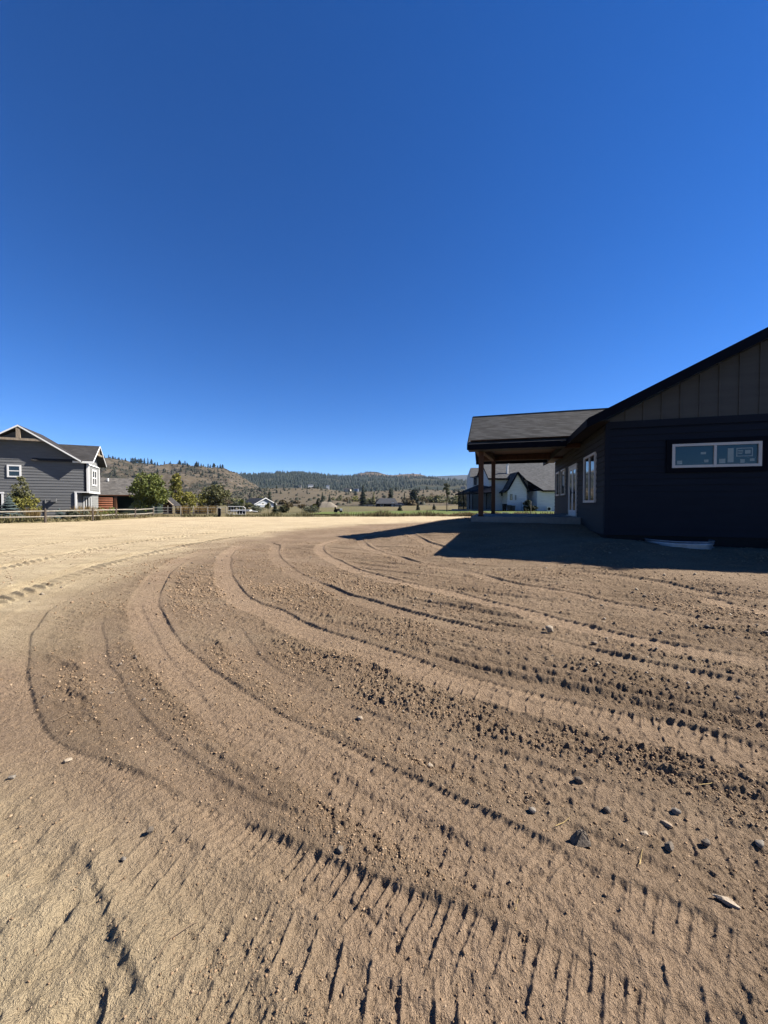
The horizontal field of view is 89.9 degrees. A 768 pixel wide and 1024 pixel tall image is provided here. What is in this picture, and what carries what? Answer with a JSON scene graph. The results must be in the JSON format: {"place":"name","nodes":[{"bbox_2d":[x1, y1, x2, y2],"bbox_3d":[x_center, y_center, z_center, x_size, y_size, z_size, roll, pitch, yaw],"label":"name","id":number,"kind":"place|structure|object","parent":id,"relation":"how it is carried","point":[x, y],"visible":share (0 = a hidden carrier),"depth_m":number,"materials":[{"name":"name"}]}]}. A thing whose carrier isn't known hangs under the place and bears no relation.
{"place":"outdoors","nodes":[
{"label":"outdoors","id":0,"kind":"place"},
{"bbox_2d":[100,458,258,497],"bbox_3d":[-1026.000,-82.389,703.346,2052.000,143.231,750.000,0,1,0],"label":"rocky hill","id":1,"kind":"structure","parent":0,"point":[189,479],"depth_m":562.84,"materials":[{"name":"brown soil"}]},
{"bbox_2d":[0,506,464,522],"bbox_3d":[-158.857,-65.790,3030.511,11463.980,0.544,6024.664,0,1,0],"label":"meadow","id":2,"kind":"structure","parent":0,"point":[294,510],"depth_m":67.01,"materials":[{"name":"green plant"}]},
{"bbox_2d":[0,496,24,519],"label":"blue spruce","id":3,"kind":"object","parent":2,"relation":"on","point":[8,505],"visible":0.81,"depth_m":32.90,"materials":[{"name":"green plant"}]},
{"bbox_2d":[6,476,34,514],"bbox_3d":[-33.549,-1.282,35.529,2.014,4.092,2.037,0,1,-10],"label":"young tree","id":4,"kind":"object","parent":2,"relation":"on","point":[17,492],"visible":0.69,"depth_m":35.29,"materials":[{"name":"green plant"}]},
{"bbox_2d":[12,496,42,513],"bbox_3d":[-32.691,-0.551,35.205,2.328,2.147,1.895,0,1,2],"label":"leafy shrub","id":5,"kind":"object","parent":2,"relation":"on","point":[32,503],"visible":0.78,"depth_m":35.03,"materials":[{"name":"yellow plant"}]},
{"bbox_2d":[22,507,41,518],"bbox_3d":[-31.900,0.096,34.871,1.448,1.102,1.354,-1,2,-43],"label":"grass clump","id":6,"kind":"object","parent":2,"relation":"on","point":[32,513],"visible":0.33,"depth_m":34.61,"materials":[{"name":"plant"}]},
{"bbox_2d":[0,425,106,517],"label":"grey house","id":7,"kind":"structure","parent":2,"relation":"on","point":[60,476],"depth_m":38.69,"materials":[{"name":"grey wood"}]},
{"bbox_2d":[7,465,20,476],"bbox_3d":[-36.056,-3.992,37.475,1.050,1.200,0.070,-1,1,-25],"label":"window","id":8,"kind":"structure","parent":7,"relation":"in","point":[12,470],"depth_m":37.47,"materials":[{"name":"white paint"}]},
{"bbox_2d":[83,497,91,508],"bbox_3d":[-32.219,-0.627,41.816,0.740,2.100,0.050,-1,1,-25],"label":"patio door","id":9,"kind":"structure","parent":7,"relation":"in","point":[87,501],"depth_m":41.81,"materials":[{"name":"white paint"}]},
{"bbox_2d":[92,469,96,485],"bbox_3d":[-31.718,-3.710,42.126,0.050,1.750,1.900,-1,1,-25],"label":"window","id":10,"kind":"structure","parent":7,"relation":"in","point":[94,473],"depth_m":42.07,"materials":[{"name":"white paint"}]},
{"bbox_2d":[51,508,66,518],"bbox_3d":[-30.051,0.269,35.421,1.354,1.292,1.435,-1,1,-23],"label":"blue spruce","id":11,"kind":"object","parent":2,"relation":"on","point":[59,513],"visible":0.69,"depth_m":35.20,"materials":[{"name":"green plant"}]},
{"bbox_2d":[0,507,153,522],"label":"rail fence","id":12,"kind":"object","parent":2,"relation":"on","point":[92,510],"visible":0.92,"depth_m":31.98,"materials":[{"name":"grey wood"}]},
{"bbox_2d":[64,509,90,518],"bbox_3d":[-28.660,0.129,35.908,1.926,1.050,1.877,-1,1,-31],"label":"shrub","id":13,"kind":"object","parent":2,"relation":"on","point":[73,513],"visible":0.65,"depth_m":35.59,"materials":[{"name":"green plant"}]},
{"bbox_2d":[70,505,97,516],"bbox_3d":[-29.259,-0.068,37.538,2.235,1.312,2.208,0,1,0],"label":"grass clump","id":14,"kind":"object","parent":2,"relation":"on","point":[85,508],"visible":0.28,"depth_m":37.20,"materials":[{"name":"plant"}]},
{"bbox_2d":[96,507,118,516],"bbox_3d":[-29.704,0.011,40.813,2.444,1.123,2.606,1,1,28],"label":"shrub","id":15,"kind":"object","parent":2,"relation":"on","point":[107,511],"visible":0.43,"depth_m":40.72,"materials":[{"name":"green plant"}]},
{"bbox_2d":[169,473,184,512],"bbox_3d":[-29.660,-2.639,54.874,1.980,5.948,2.004,0,1,-4],"label":"slender tree","id":16,"kind":"object","parent":2,"relation":"on","point":[175,480],"visible":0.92,"depth_m":54.68,"materials":[{"name":"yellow plant"}]},
{"bbox_2d":[175,505,191,513],"bbox_3d":[-27.135,-0.362,52.003,2.168,1.259,2.191,0,1,0],"label":"grass clump","id":17,"kind":"object","parent":2,"relation":"on","point":[183,507],"visible":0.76,"depth_m":51.50,"materials":[{"name":"plant"}]},
{"bbox_2d":[154,505,217,515],"bbox_3d":[-21.836,-0.049,43.510,7.772,1.370,0.605,0,1,-8],"label":"wire fence","id":18,"kind":"object","parent":2,"relation":"on","point":[180,510],"visible":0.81,"depth_m":43.47,"materials":[{"name":"brown wood"}]},
{"bbox_2d":[178,491,200,512],"bbox_3d":[-28.450,-1.423,56.111,3.365,3.269,2.987,0,1,3],"label":"leafy bush","id":19,"kind":"object","parent":2,"relation":"on","point":[187,498],"visible":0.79,"depth_m":55.58,"materials":[{"name":"yellow plant"}]},
{"bbox_2d":[194,505,209,513],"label":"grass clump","id":20,"kind":"object","parent":2,"relation":"on","point":[200,510],"visible":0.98,"depth_m":52.53,"materials":[{"name":"plant"}]},
{"bbox_2d":[209,506,215,513],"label":"grass clump","id":21,"kind":"object","parent":2,"relation":"on","point":[212,510],"visible":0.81,"depth_m":53.70,"materials":[{"name":"plant"}]},
{"bbox_2d":[198,483,231,512],"bbox_3d":[-26.422,-2.178,59.846,4.826,4.805,4.397,1,2,35],"label":"broad tree","id":22,"kind":"object","parent":2,"relation":"on","point":[214,496],"visible":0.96,"depth_m":59.45,"materials":[{"name":"green plant"}]},
{"bbox_2d":[222,499,233,505],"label":"thicket bush","id":23,"kind":"object","parent":2,"relation":"on","point":[226,500],"visible":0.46,"depth_m":229.61,"materials":[{"name":"green plant"}]},
{"bbox_2d":[225,497,240,502],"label":"thicket bush","id":24,"kind":"object","parent":2,"relation":"on","point":[232,499],"visible":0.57,"depth_m":238.06,"materials":[{"name":"green plant"}]},
{"bbox_2d":[237,499,245,509],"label":"field bush","id":25,"kind":"object","parent":2,"relation":"on","point":[241,502],"visible":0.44,"depth_m":63.62,"materials":[{"name":"green plant"}]},
{"bbox_2d":[243,502,253,511],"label":"field bush","id":26,"kind":"object","parent":2,"relation":"on","point":[246,505],"visible":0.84,"depth_m":61.88,"materials":[{"name":"green plant"}]},
{"bbox_2d":[248,505,264,512],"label":"field bush","id":27,"kind":"object","parent":2,"relation":"on","point":[255,508],"visible":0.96,"depth_m":59.41,"materials":[{"name":"green plant"}]},
{"bbox_2d":[242,498,273,506],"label":"pale grey house","id":28,"kind":"structure","parent":2,"relation":"on","point":[260,502],"depth_m":149.10,"materials":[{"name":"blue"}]},
{"bbox_2d":[267,489,272,501],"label":"tall spruce","id":29,"kind":"object","parent":2,"relation":"on","point":[269,496],"visible":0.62,"depth_m":174.35,"materials":[{"name":"green plant"}]},
{"bbox_2d":[272,502,278,513],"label":"spruce","id":30,"kind":"object","parent":2,"relation":"on","point":[275,509],"visible":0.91,"depth_m":52.79,"materials":[{"name":"green plant"}]},
{"bbox_2d":[278,504,289,512],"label":"field bush","id":31,"kind":"object","parent":2,"relation":"on","point":[282,509],"visible":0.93,"depth_m":57.74,"materials":[{"name":"green plant"}]},
{"bbox_2d":[315,498,321,512],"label":"sapling","id":32,"kind":"object","parent":2,"relation":"on","point":[317,504],"visible":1,"depth_m":57.93,"materials":[{"name":"green plant"}]},
{"bbox_2d":[319,502,336,507],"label":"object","id":33,"kind":"object","parent":2,"relation":"on","point":[326,504],"visible":0.59,"depth_m":128.17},
{"bbox_2d":[358,486,366,505],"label":"tall spruce","id":34,"kind":"object","parent":2,"relation":"on","point":[362,499],"visible":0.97,"depth_m":199.04,"materials":[{"name":"green plant"}]},
{"bbox_2d":[371,492,375,504],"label":"tall spruce","id":35,"kind":"object","parent":2,"relation":"on","point":[372,499],"visible":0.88,"depth_m":204.41,"materials":[{"name":"green plant"}]},
{"bbox_2d":[374,498,404,506],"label":"dark farm house","id":36,"kind":"structure","parent":2,"relation":"on","point":[386,502],"depth_m":150.04,"materials":[{"name":"black"}]},
{"bbox_2d":[388,487,392,497],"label":"tall spruce","id":37,"kind":"object","parent":2,"relation":"on","point":[390,495],"visible":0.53,"depth_m":184.23,"materials":[{"name":"green plant"}]},
{"bbox_2d":[404,499,416,505],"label":"thicket bush","id":38,"kind":"object","parent":2,"relation":"on","point":[409,502],"visible":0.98,"depth_m":213.83,"materials":[{"name":"green plant"}]},
{"bbox_2d":[409,489,418,501],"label":"round pine","id":39,"kind":"object","parent":2,"relation":"on","point":[413,495],"visible":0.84,"depth_m":223.12,"materials":[{"name":"green plant"}]},
{"bbox_2d":[418,496,429,502],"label":"thicket bush","id":40,"kind":"object","parent":2,"relation":"on","point":[426,500],"visible":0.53,"depth_m":258.87,"materials":[{"name":"green plant"}]},
{"bbox_2d":[422,496,433,502],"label":"thicket bush","id":41,"kind":"object","parent":2,"relation":"on","point":[430,498],"visible":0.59,"depth_m":262.60,"materials":[{"name":"green plant"}]},
{"bbox_2d":[432,495,444,502],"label":"thicket bush","id":42,"kind":"object","parent":2,"relation":"on","point":[437,497],"visible":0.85,"depth_m":257.97,"materials":[{"name":"green plant"}]},
{"bbox_2d":[444,495,457,503],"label":"thicket bush","id":43,"kind":"object","parent":2,"relation":"on","point":[454,500],"visible":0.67,"depth_m":239.66,"materials":[{"name":"green plant"}]},
{"bbox_2d":[163,488,457,505],"bbox_3d":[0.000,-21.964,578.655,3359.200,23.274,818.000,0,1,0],"label":"grass hill","id":44,"kind":"structure","parent":0,"point":[314,492],"depth_m":359.95,"materials":[{"name":"brown plant"}]},
{"bbox_2d":[100,459,462,505],"bbox_3d":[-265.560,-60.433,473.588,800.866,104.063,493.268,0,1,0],"label":"hill scrub","id":45,"kind":"object","parent":44,"relation":"on","point":[240,494],"visible":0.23,"depth_m":462.91,"materials":[{"name":"plant"}]},
{"bbox_2d":[241,473,466,491],"bbox_3d":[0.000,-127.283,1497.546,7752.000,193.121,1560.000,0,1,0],"label":"forest ridge","id":46,"kind":"structure","parent":0,"point":[423,485],"depth_m":1315.43,"materials":[{"name":"green plant"}]},
{"bbox_2d":[237,470,466,491],"bbox_3d":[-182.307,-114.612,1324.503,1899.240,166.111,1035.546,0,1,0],"label":"conifer wood","id":47,"kind":"object","parent":46,"relation":"on","point":[358,482],"visible":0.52,"depth_m":1384.45,"materials":[{"name":"green plant"}]},
{"bbox_2d":[0,516,767,1023],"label":"dirt ground","id":48,"kind":"structure","parent":0,"point":[560,688],"depth_m":2.08,"materials":[{"name":"soil"}]},
{"bbox_2d":[63,757,72,762],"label":"stone","id":49,"kind":"object","parent":48,"relation":"on","point":[67,760],"visible":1,"depth_m":2.21,"materials":[{"name":"beige stone"}]},
{"bbox_2d":[98,478,162,513],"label":"house","id":50,"kind":"structure","parent":48,"relation":"on","point":[114,493],"depth_m":51.31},
{"bbox_2d":[126,470,172,514],"bbox_3d":[-29.238,-2.321,47.944,4.847,5.620,4.976,1,2,42],"label":"round tree","id":51,"kind":"object","parent":48,"relation":"on","point":[150,487],"visible":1,"depth_m":47.25,"materials":[{"name":"green plant"}]},
{"bbox_2d":[146,826,153,833],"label":"stone","id":52,"kind":"object","parent":48,"relation":"on","point":[150,829],"visible":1,"depth_m":1.73,"materials":[{"name":"grey stone"}]},
{"bbox_2d":[163,498,180,513],"bbox_3d":[-27.871,-0.840,50.479,1.506,2.362,2.230,0,1,0],"label":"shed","id":53,"kind":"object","parent":48,"relation":"on","point":[171,503],"visible":0.79,"depth_m":50.45,"materials":[{"name":"grey wood"}]},
{"bbox_2d":[156,921,197,957],"bbox_3d":[-0.712,1.460,1.320,0.017,0.032,0.153,1,1,28],"label":"twig","id":54,"kind":"object","parent":48,"relation":"on","point":[173,936],"visible":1,"depth_m":1.32,"materials":[{"name":"beige wood"}]},
{"bbox_2d":[198,494,207,507],"bbox_3d":[-27.445,-1.275,58.081,1.633,3.077,1.583,0,1,10],"label":"narrow tree","id":55,"kind":"object","parent":48,"relation":"on","point":[202,501],"visible":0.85,"depth_m":57.96,"materials":[{"name":"green plant"}]},
{"bbox_2d":[229,502,242,511],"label":"field bush","id":56,"kind":"object","parent":48,"relation":"on","point":[233,504],"visible":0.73,"depth_m":59.73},
{"bbox_2d":[228,506,245,514],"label":"white gate","id":57,"kind":"structure","parent":48,"relation":"on","point":[239,510],"depth_m":44.74,"materials":[{"name":"paint"}]},
{"bbox_2d":[0,509,554,522],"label":"dry grass","id":58,"kind":"structure","parent":48,"relation":"on","point":[101,517],"depth_m":43.42,"materials":[{"name":"beige plant"}]},
{"bbox_2d":[283,501,293,512],"bbox_3d":[-14.442,-0.680,57.861,1.540,1.896,1.593,1,2,34],"label":"sapling","id":59,"kind":"object","parent":48,"relation":"on","point":[289,505],"visible":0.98,"depth_m":57.90,"materials":[{"name":"green plant"}]},
{"bbox_2d":[302,505,320,512],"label":"field bush","id":60,"kind":"object","parent":48,"relation":"on","point":[313,509],"visible":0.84,"depth_m":59.65,"materials":[{"name":"green plant"}]},
{"bbox_2d":[336,845,342,853],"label":"stone","id":61,"kind":"object","parent":48,"relation":"on","point":[339,850],"visible":1,"depth_m":1.61,"materials":[{"name":"grey stone"}]},
{"bbox_2d":[0,522,767,1023],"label":"soil crumbs","id":62,"kind":"object","parent":48,"relation":"on","point":[280,590],"visible":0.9,"depth_m":2.45,"materials":[{"name":"brown soil"}]},
{"bbox_2d":[3,546,767,1002],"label":"pebbles","id":63,"kind":"object","parent":48,"relation":"on","point":[439,698],"visible":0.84,"depth_m":3.85,"materials":[{"name":"grey stone"}]},
{"bbox_2d":[529,807,535,813],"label":"stone","id":64,"kind":"object","parent":48,"relation":"on","point":[532,810],"visible":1,"depth_m":1.83,"materials":[{"name":"grey stone"}]},
{"bbox_2d":[545,625,552,632],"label":"stone","id":65,"kind":"object","parent":48,"relation":"on","point":[549,628],"visible":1,"depth_m":4.36,"materials":[{"name":"grey stone"}]},
{"bbox_2d":[574,776,583,783],"bbox_3d":[1.041,1.431,2.055,0.044,0.035,0.037,0,1,0],"label":"stone","id":66,"kind":"object","parent":48,"relation":"on","point":[578,780],"visible":1,"depth_m":2.04,"materials":[{"name":"grey stone"}]},
{"bbox_2d":[569,829,591,847],"bbox_3d":[0.855,1.416,1.680,0.089,0.066,0.060,0,1,-11],"label":"stone","id":67,"kind":"object","parent":48,"relation":"on","point":[579,838],"visible":1,"depth_m":1.67,"materials":[{"name":"grey stone"}]},
{"bbox_2d":[603,806,610,812],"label":"stone","id":68,"kind":"object","parent":48,"relation":"on","point":[606,809],"visible":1,"depth_m":1.86,"materials":[{"name":"grey stone"}]},
{"bbox_2d":[467,327,767,547],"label":"new house","id":69,"kind":"structure","parent":48,"relation":"on","point":[682,455],"depth_m":10.82,"materials":[{"name":"black wood"}]},
{"bbox_2d":[556,471,559,495],"bbox_3d":[9.188,-1.476,20.332,0.060,1.250,1.100,0,1,17],"label":"window","id":70,"kind":"structure","parent":69,"relation":"in","point":[558,473],"depth_m":20.15,"materials":[{"name":"plastic"}]},
{"bbox_2d":[560,468,565,494],"bbox_3d":[8.670,-1.438,18.629,0.060,1.250,1.200,0,1,17],"label":"window","id":71,"kind":"structure","parent":69,"relation":"in","point":[562,482],"depth_m":18.56,"materials":[{"name":"plastic"}]},
{"bbox_2d":[567,463,577,516],"bbox_3d":[7.919,-0.908,16.235,0.136,2.145,1.900,0,1,17],"label":"patio door","id":72,"kind":"structure","parent":69,"relation":"in","point":[572,479],"depth_m":16.13,"materials":[{"name":"plastic"}]},
{"bbox_2d":[583,452,596,502],"bbox_3d":[7.011,-1.131,13.129,0.060,1.620,1.740,0,1,17],"label":"window","id":73,"kind":"structure","parent":69,"relation":"in","point":[589,462],"depth_m":13.09,"materials":[{"name":"glass"}]},
{"bbox_2d":[666,436,767,472],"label":"window","id":74,"kind":"structure","parent":69,"relation":"in","point":[727,454],"depth_m":10.43,"materials":[{"name":"glass"}]},
{"bbox_2d":[640,830,648,835],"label":"stone","id":75,"kind":"object","parent":48,"relation":"on","point":[645,833],"visible":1,"depth_m":1.74,"materials":[{"name":"white stone"}]},
{"bbox_2d":[660,820,672,827],"bbox_3d":[1.305,1.441,1.778,0.050,0.020,0.022,1,2,34],"label":"stone","id":76,"kind":"object","parent":48,"relation":"on","point":[666,823],"visible":1,"depth_m":1.77,"materials":[{"name":"grey stone"}]},
{"bbox_2d":[664,841,673,851],"bbox_3d":[1.227,1.434,1.650,0.044,0.032,0.029,-1,1,-29],"label":"stone","id":77,"kind":"object","parent":48,"relation":"on","point":[669,846],"visible":1,"depth_m":1.64,"materials":[{"name":"grey stone"}]},
{"bbox_2d":[671,807,680,814],"bbox_3d":[1.397,1.430,1.842,0.042,0.027,0.031,0,1,0],"label":"stone","id":78,"kind":"object","parent":48,"relation":"on","point":[674,810],"visible":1,"depth_m":1.83,"materials":[{"name":"grey stone"}]},
{"bbox_2d":[644,538,714,549],"bbox_3d":[8.057,1.013,10.358,1.576,0.516,0.894,0,1,17],"label":"window well","id":79,"kind":"object","parent":48,"relation":"on","point":[709,544],"depth_m":10.02,"materials":[{"name":"metal"}]},
{"bbox_2d":[701,838,710,845],"bbox_3d":[1.411,1.448,1.686,0.033,0.024,0.028,0,1,0],"label":"stone","id":80,"kind":"object","parent":48,"relation":"on","point":[705,841],"visible":1,"depth_m":1.68,"materials":[{"name":"grey stone"}]},
{"bbox_2d":[712,893,740,909],"bbox_3d":[1.274,1.449,1.434,0.082,0.024,0.028,8,5,25],"label":"stone","id":81,"kind":"object","parent":48,"relation":"on","point":[729,902],"visible":1,"depth_m":1.43,"materials":[{"name":"white stone"}]},
{"bbox_2d":[755,840,763,848],"bbox_3d":[1.635,1.444,1.675,0.031,0.031,0.050,1,2,44],"label":"stone","id":82,"kind":"object","parent":48,"relation":"on","point":[759,843],"visible":1,"depth_m":1.66,"materials":[{"name":"grey stone"}]},
{"bbox_2d":[0,0,767,476],"label":"sky","id":83,"kind":"structure","parent":0,"point":[455,211],"materials":[{"name":"blue"}]},
{"bbox_2d":[359,472,425,477],"bbox_3d":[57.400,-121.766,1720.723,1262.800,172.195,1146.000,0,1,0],"label":"bare knoll","id":84,"kind":"structure","parent":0,"point":[367,473],"depth_m":1949.86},
{"bbox_2d":[311,510,554,514],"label":"lawn","id":85,"kind":"structure","parent":0,"point":[435,511],"depth_m":57.98,"materials":[{"name":"green plant"}]},
{"bbox_2d":[443,483,450,511],"bbox_3d":[10.147,-2.258,62.054,1.459,4.867,1.393,1,1,26],"label":"staked sapling","id":86,"kind":"object","parent":85,"relation":"on","point":[447,486],"visible":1,"depth_m":61.91,"materials":[{"name":"green plant"}]},
{"bbox_2d":[452,463,554,510],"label":"white house","id":87,"kind":"structure","parent":85,"relation":"on","point":[517,485],"depth_m":68.46,"materials":[{"name":"white paint"}]},
{"bbox_2d":[502,504,506,510],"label":"wheeled bin","id":88,"kind":"object","parent":85,"relation":"on","point":[504,507],"visible":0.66,"depth_m":65.73,"materials":[{"name":"black plastic"}]},
{"bbox_2d":[523,499,530,510],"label":"house shrub","id":89,"kind":"object","parent":85,"relation":"on","point":[527,506],"visible":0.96,"depth_m":64.75,"materials":[{"name":"green plant"}]},
{"bbox_2d":[529,505,537,510],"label":"house shrub","id":90,"kind":"object","parent":85,"relation":"on","point":[533,508],"visible":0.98,"depth_m":64.90,"materials":[{"name":"green plant"}]},
{"bbox_2d":[436,475,467,480],"bbox_3d":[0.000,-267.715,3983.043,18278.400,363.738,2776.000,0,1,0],"label":"ridge","id":91,"kind":"structure","parent":0,"point":[458,477],"depth_m":4419.93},
{"bbox_2d":[409,512,528,515],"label":"reddish grass","id":92,"kind":"structure","parent":0,"point":[465,514],"depth_m":44.68,"materials":[{"name":"brown plant"}]}
]}

